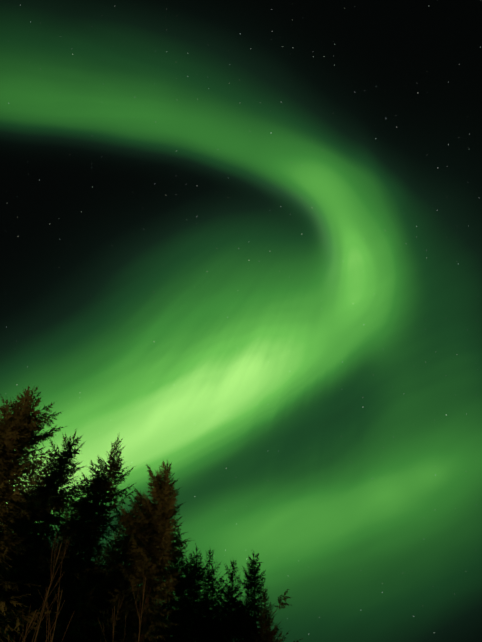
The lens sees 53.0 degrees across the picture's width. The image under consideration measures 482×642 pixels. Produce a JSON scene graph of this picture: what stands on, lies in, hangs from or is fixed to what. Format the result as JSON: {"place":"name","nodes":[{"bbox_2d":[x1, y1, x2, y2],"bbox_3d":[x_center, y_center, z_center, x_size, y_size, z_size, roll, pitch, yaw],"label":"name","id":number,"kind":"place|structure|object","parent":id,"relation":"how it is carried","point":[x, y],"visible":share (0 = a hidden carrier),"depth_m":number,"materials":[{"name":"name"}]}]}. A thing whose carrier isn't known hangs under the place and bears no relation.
{"place":"outdoors","nodes":[
{"label":"outdoors","id":0,"kind":"place"},
{"bbox_2d":[0,0,481,641],"label":"sky","id":1,"kind":"structure","parent":0,"point":[241,240],"materials":[{"name":"green"}]},
{"label":"ground","id":2,"kind":"structure","parent":0,"visible":0},
{"bbox_2d":[11,595,45,641],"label":"bare shrub","id":3,"kind":"object","parent":2,"relation":"on","point":[31,622],"visible":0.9,"depth_m":5.66,"materials":[{"name":"brown wood"}]},
{"bbox_2d":[0,386,74,641],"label":"spruce","id":4,"kind":"object","parent":2,"relation":"on","point":[18,428],"visible":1,"depth_m":14.18,"materials":[{"name":"green plant"}]},
{"bbox_2d":[3,456,72,627],"bbox_3d":[-8.415,11.373,15.888,6.823,17.127,6.274,-1,-55,-1],"label":"spruce","id":5,"kind":"object","parent":2,"relation":"on","point":[44,485],"visible":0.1,"depth_m":19.27,"materials":[{"name":"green plant"}]},
{"bbox_2d":[19,564,62,641],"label":"bare shrub","id":6,"kind":"object","parent":2,"relation":"on","point":[42,610],"visible":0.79,"depth_m":5.49,"materials":[{"name":"brown wood"}]},
{"bbox_2d":[25,535,69,641],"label":"bare shrub","id":7,"kind":"object","parent":2,"relation":"on","point":[49,590],"visible":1,"depth_m":5.45,"materials":[{"name":"brown wood"}]},
{"bbox_2d":[0,429,95,641],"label":"spruce","id":8,"kind":"object","parent":2,"relation":"on","point":[61,475],"visible":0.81,"depth_m":15.09,"materials":[{"name":"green plant"}]},
{"bbox_2d":[38,587,74,641],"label":"bare shrub","id":9,"kind":"object","parent":2,"relation":"on","point":[52,637],"visible":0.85,"depth_m":5.29,"materials":[{"name":"brown wood"}]},
{"bbox_2d":[41,507,99,621],"bbox_3d":[-8.588,15.091,19.619,7.834,19.173,8.464,-14,-57,8],"label":"spruce","id":10,"kind":"object","parent":2,"relation":"on","point":[62,542],"depth_m":25.55,"materials":[{"name":"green plant"}]},
{"bbox_2d":[30,473,130,640],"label":"spruce","id":11,"kind":"object","parent":2,"relation":"on","point":[104,593],"visible":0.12,"depth_m":19.73,"materials":[{"name":"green plant"}]},
{"bbox_2d":[24,432,138,641],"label":"spruce","id":12,"kind":"object","parent":2,"relation":"on","point":[102,483],"visible":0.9,"depth_m":16.82,"materials":[{"name":"green plant"}]},
{"bbox_2d":[89,530,121,615],"bbox_3d":[-7.704,17.506,20.983,7.296,18.702,8.511,0,-56,0],"label":"spruce","id":13,"kind":"object","parent":2,"relation":"on","point":[115,536],"visible":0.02,"depth_m":26.90,"materials":[{"name":"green plant"}]},
{"bbox_2d":[98,597,125,641],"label":"bare shrub","id":14,"kind":"object","parent":2,"relation":"on","point":[114,621],"visible":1,"depth_m":6.55,"materials":[{"name":"brown wood"}]},
{"bbox_2d":[69,495,187,641],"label":"spruce","id":15,"kind":"object","parent":2,"relation":"on","point":[116,635],"visible":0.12,"depth_m":19.87,"materials":[{"name":"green plant"}]},
{"bbox_2d":[131,572,145,641],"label":"bare shrub","id":16,"kind":"object","parent":2,"relation":"on","point":[140,621],"visible":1,"depth_m":6.03,"materials":[{"name":"brown wood"}]},
{"bbox_2d":[99,459,189,641],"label":"spruce","id":17,"kind":"object","parent":2,"relation":"on","point":[151,538],"visible":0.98,"depth_m":17.55,"materials":[{"name":"green plant"}]},
{"bbox_2d":[142,528,207,641],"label":"spruce","id":18,"kind":"object","parent":2,"relation":"on","point":[182,587],"visible":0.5,"depth_m":22.55,"materials":[{"name":"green plant"}]},
{"bbox_2d":[167,543,221,641],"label":"spruce","id":19,"kind":"object","parent":2,"relation":"on","point":[190,568],"visible":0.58,"depth_m":25.40,"materials":[{"name":"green plant"}]},
{"bbox_2d":[175,549,259,641],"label":"spruce","id":20,"kind":"object","parent":2,"relation":"on","point":[209,575],"visible":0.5,"depth_m":27.00,"materials":[{"name":"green plant"}]},
{"bbox_2d":[210,595,236,640],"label":"spruce","id":21,"kind":"object","parent":2,"relation":"on","point":[220,614],"visible":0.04,"depth_m":31.68,"materials":[{"name":"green plant"}]},
{"bbox_2d":[188,558,263,641],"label":"spruce","id":22,"kind":"object","parent":2,"relation":"on","point":[227,596],"visible":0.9,"depth_m":25.38,"materials":[{"name":"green plant"}]},
{"bbox_2d":[220,550,298,641],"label":"spruce","id":23,"kind":"object","parent":2,"relation":"on","point":[251,585],"visible":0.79,"depth_m":27.25,"materials":[{"name":"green plant"}]},
{"bbox_2d":[243,585,288,641],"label":"spruce","id":24,"kind":"object","parent":2,"relation":"on","point":[264,622],"visible":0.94,"depth_m":25.07,"materials":[{"name":"black plant"}]}
]}

